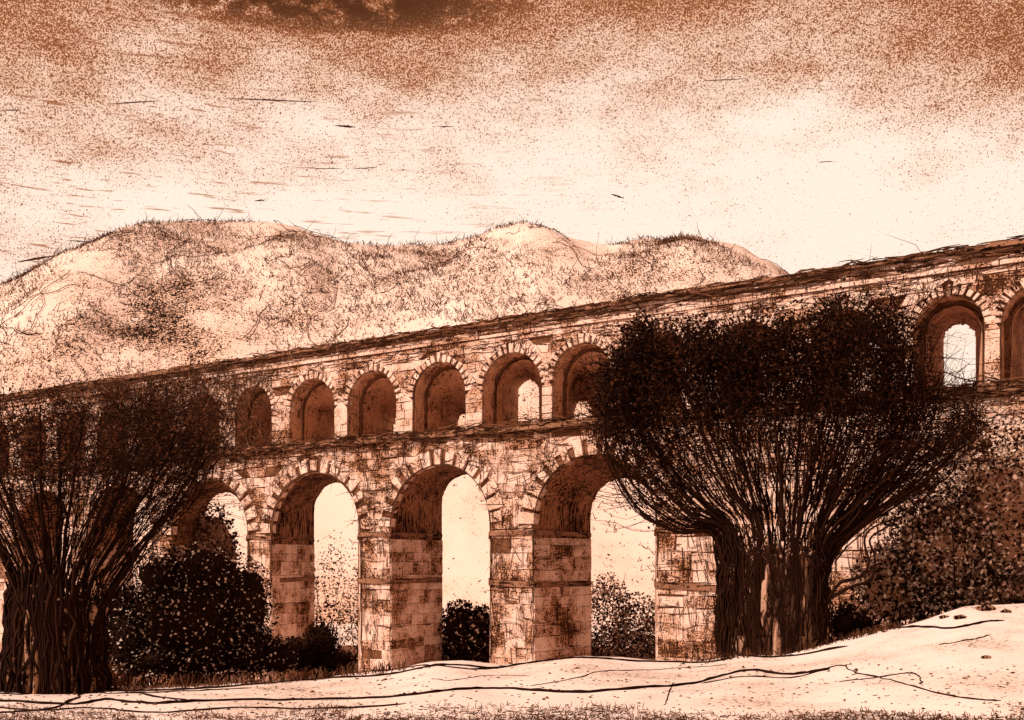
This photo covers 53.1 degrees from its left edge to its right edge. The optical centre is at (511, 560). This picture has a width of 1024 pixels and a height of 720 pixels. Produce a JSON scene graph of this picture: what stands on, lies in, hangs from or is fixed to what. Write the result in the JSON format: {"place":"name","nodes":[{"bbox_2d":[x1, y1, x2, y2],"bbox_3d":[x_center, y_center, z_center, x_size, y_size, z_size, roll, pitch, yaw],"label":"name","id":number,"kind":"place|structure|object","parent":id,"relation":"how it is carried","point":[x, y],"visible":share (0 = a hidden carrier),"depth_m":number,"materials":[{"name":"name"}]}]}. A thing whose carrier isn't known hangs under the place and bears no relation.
{"place":"outdoors","nodes":[
{"label":"outdoors","id":0,"kind":"place"},
{"bbox_2d":[18,256,51,261],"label":"cloud","id":1,"kind":"structure","parent":0,"point":[31,259],"depth_m":329.81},
{"bbox_2d":[110,101,154,103],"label":"cloud","id":2,"kind":"structure","parent":0,"point":[132,102],"depth_m":329.89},
{"bbox_2d":[230,98,313,101],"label":"cloud","id":3,"kind":"structure","parent":0,"point":[272,100],"depth_m":329.90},
{"bbox_2d":[335,125,354,127],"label":"cloud","id":4,"kind":"structure","parent":0,"point":[347,126],"depth_m":329.81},
{"bbox_2d":[0,221,873,625],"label":"hills","id":5,"kind":"structure","parent":0,"point":[208,331],"depth_m":156.22,"materials":[{"name":"beige soil"}]},
{"bbox_2d":[0,206,873,579],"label":"scrub","id":6,"kind":"object","parent":5,"relation":"on","point":[666,242],"visible":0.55,"depth_m":165.69,"materials":[{"name":"brown plant"}]},
{"bbox_2d":[0,603,1023,719],"bbox_3d":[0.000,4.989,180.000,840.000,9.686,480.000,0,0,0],"label":"ground","id":7,"kind":"structure","parent":0,"point":[894,651],"depth_m":19.13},
{"bbox_2d":[0,687,187,712],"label":"root","id":8,"kind":"object","parent":7,"relation":"on","point":[79,694],"visible":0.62,"depth_m":19.98,"materials":[{"name":"brown wood"}]},
{"bbox_2d":[0,687,246,694],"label":"root","id":9,"kind":"object","parent":7,"relation":"on","point":[143,691],"visible":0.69,"depth_m":22.41,"materials":[{"name":"brown wood"}]},
{"bbox_2d":[0,337,321,694],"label":"willow tree","id":10,"kind":"object","parent":7,"relation":"on","point":[54,636],"visible":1,"depth_m":23.00,"materials":[{"name":"brown plant"}]},
{"bbox_2d":[92,540,303,685],"bbox_3d":[-8.196,1.403,26.565,4.833,3.911,3.627,0,0,-32],"label":"shrub","id":11,"kind":"object","parent":7,"relation":"on","point":[185,617],"visible":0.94,"depth_m":25.97,"materials":[{"name":"black plant"}]},
{"bbox_2d":[0,703,404,712],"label":"root","id":12,"kind":"object","parent":7,"relation":"on","point":[215,708],"visible":0.87,"depth_m":17.46,"materials":[{"name":"brown wood"}]},
{"bbox_2d":[191,501,241,681],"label":"shrub","id":13,"kind":"object","parent":7,"relation":"on","point":[219,526],"visible":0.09,"depth_m":54.26,"materials":[{"name":"brown plant"}]},
{"bbox_2d":[280,619,358,678],"bbox_3d":[-5.580,2.557,28.991,2.508,1.846,1.991,0,0,0],"label":"shrub","id":14,"kind":"object","parent":7,"relation":"on","point":[316,644],"visible":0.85,"depth_m":28.66,"materials":[{"name":"black plant"}]},
{"bbox_2d":[314,530,357,667],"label":"shrub","id":15,"kind":"object","parent":7,"relation":"on","point":[341,616],"visible":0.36,"depth_m":55.88,"materials":[{"name":"beige plant"}]},
{"bbox_2d":[316,664,498,677],"bbox_3d":[-2.567,2.593,24.154,4.418,0.472,1.254,0,0,26],"label":"root","id":16,"kind":"object","parent":7,"relation":"on","point":[438,665],"visible":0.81,"depth_m":23.50,"materials":[{"name":"brown wood"}]},
{"bbox_2d":[0,668,829,704],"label":"root","id":17,"kind":"object","parent":7,"relation":"on","point":[426,692],"visible":0.96,"depth_m":19.23,"materials":[{"name":"brown wood"}]},
{"bbox_2d":[107,656,736,691],"bbox_3d":[-1.993,2.605,23.922,14.536,0.730,1.296,0,0,-4],"label":"root","id":18,"kind":"object","parent":7,"relation":"on","point":[373,675],"visible":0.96,"depth_m":23.80,"materials":[{"name":"brown wood"}]},
{"bbox_2d":[437,599,489,662],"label":"shrub","id":19,"kind":"object","parent":7,"relation":"on","point":[465,633],"visible":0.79,"depth_m":46.02,"materials":[{"name":"black plant"}]},
{"bbox_2d":[439,675,524,680],"bbox_3d":[-0.761,2.446,21.452,2.164,0.157,1.269,0,0,-33],"label":"root","id":20,"kind":"object","parent":7,"relation":"on","point":[482,675],"visible":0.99,"depth_m":21.71,"materials":[{"name":"brown wood"}]},
{"bbox_2d":[1,663,1021,717],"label":"pebbles","id":21,"kind":"object","parent":7,"relation":"on","point":[547,697],"visible":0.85,"depth_m":18.20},
{"bbox_2d":[0,238,1023,686],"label":"stone aqueduct","id":22,"kind":"object","parent":7,"relation":"on","point":[410,584],"visible":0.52,"depth_m":41.31,"materials":[{"name":"brown stone"}]},
{"bbox_2d":[0,622,1023,719],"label":"dry grass","id":23,"kind":"structure","parent":7,"relation":"on","point":[553,716],"depth_m":16.11,"materials":[{"name":"brown plant"}]},
{"bbox_2d":[591,572,654,658],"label":"shrub","id":24,"kind":"object","parent":7,"relation":"on","point":[640,642],"visible":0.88,"depth_m":44.77,"materials":[{"name":"brown plant"}]},
{"bbox_2d":[530,664,726,685],"bbox_3d":[2.325,2.365,21.641,5.552,0.156,0.935,0,0,-37],"label":"root","id":25,"kind":"object","parent":7,"relation":"on","point":[618,670],"visible":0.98,"depth_m":21.62,"materials":[{"name":"brown wood"}]},
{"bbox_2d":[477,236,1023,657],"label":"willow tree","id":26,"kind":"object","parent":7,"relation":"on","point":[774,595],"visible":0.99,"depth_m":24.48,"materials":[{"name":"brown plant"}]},
{"bbox_2d":[738,646,846,657],"bbox_3d":[6.446,2.089,23.686,2.561,0.364,0.279,0,0,27],"label":"root","id":27,"kind":"object","parent":7,"relation":"on","point":[826,649],"visible":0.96,"depth_m":23.65,"materials":[{"name":"brown wood"}]},
{"bbox_2d":[701,665,1000,700],"bbox_3d":[6.411,2.232,18.504,2.307,0.376,5.898,0,0,-37],"label":"root","id":28,"kind":"object","parent":7,"relation":"on","point":[866,675],"visible":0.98,"depth_m":18.67,"materials":[{"name":"brown wood"}]},
{"bbox_2d":[828,601,882,639],"bbox_3d":[8.466,1.524,25.591,1.694,1.071,1.118,0,0,0],"label":"shrub","id":29,"kind":"object","parent":7,"relation":"on","point":[844,621],"visible":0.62,"depth_m":25.43,"materials":[{"name":"black plant"}]},
{"bbox_2d":[839,672,922,683],"bbox_3d":[6.774,2.090,18.134,1.016,0.180,1.586,0,0,-38],"label":"root","id":30,"kind":"object","parent":7,"relation":"on","point":[888,675],"visible":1,"depth_m":18.45,"materials":[{"name":"brown wood"}]},
{"bbox_2d":[833,619,1004,640],"bbox_3d":[9.283,1.636,23.799,1.270,0.671,3.725,0,0,-39],"label":"root","id":31,"kind":"object","parent":7,"relation":"on","point":[960,626],"visible":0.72,"depth_m":22.75,"materials":[{"name":"black wood"}]},
{"bbox_2d":[848,411,1023,626],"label":"shrub","id":32,"kind":"object","parent":7,"relation":"on","point":[967,554],"visible":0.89,"depth_m":27.33,"materials":[{"name":"brown plant"}]},
{"bbox_2d":[939,615,949,618],"bbox_3d":[10.267,1.333,24.299,0.270,0.102,0.202,0,0,0],"label":"stone","id":33,"kind":"object","parent":7,"relation":"on","point":[943,616],"visible":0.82,"depth_m":24.24,"materials":[{"name":"brown stone"}]},
{"bbox_2d":[953,614,966,618],"bbox_3d":[10.281,1.298,23.508,0.296,0.142,0.238,0,0,18],"label":"stone","id":34,"kind":"object","parent":7,"relation":"on","point":[960,616],"visible":0.98,"depth_m":23.42,"materials":[{"name":"brown stone"}]},
{"bbox_2d":[938,635,988,644],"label":"root","id":35,"kind":"object","parent":7,"relation":"on","point":[964,640],"visible":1,"depth_m":20.64,"materials":[{"name":"brown wood"}]},
{"bbox_2d":[975,605,995,610],"bbox_3d":[11.244,1.132,24.310,0.483,0.194,0.282,0,0,0],"label":"stone","id":36,"kind":"object","parent":7,"relation":"on","point":[985,608],"visible":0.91,"depth_m":24.21,"materials":[{"name":"brown stone"}]},
{"bbox_2d":[981,655,991,658],"bbox_3d":[8.701,1.777,18.799,0.195,0.091,0.138,0,0,0],"label":"stone","id":37,"kind":"object","parent":7,"relation":"on","point":[985,657],"visible":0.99,"depth_m":18.77,"materials":[{"name":"brown stone"}]},
{"bbox_2d":[1000,609,1011,612],"bbox_3d":[11.521,1.182,23.889,0.241,0.118,0.207,0,0,0],"label":"stone","id":38,"kind":"object","parent":7,"relation":"on","point":[1005,611],"visible":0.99,"depth_m":23.84,"materials":[{"name":"brown stone"}]},
{"bbox_2d":[0,234,1023,673],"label":"weeds","id":39,"kind":"object","parent":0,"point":[252,376],"visible":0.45,"depth_m":40.98,"materials":[{"name":"brown plant"}]},
{"bbox_2d":[0,0,1023,385],"label":"sky","id":40,"kind":"structure","parent":0,"point":[555,109],"materials":[{"name":"beige"}]},
{"bbox_2d":[706,78,746,80],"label":"cloud","id":41,"kind":"structure","parent":0,"point":[725,79],"depth_m":329.92,"materials":[{"name":"brown"}]}
]}

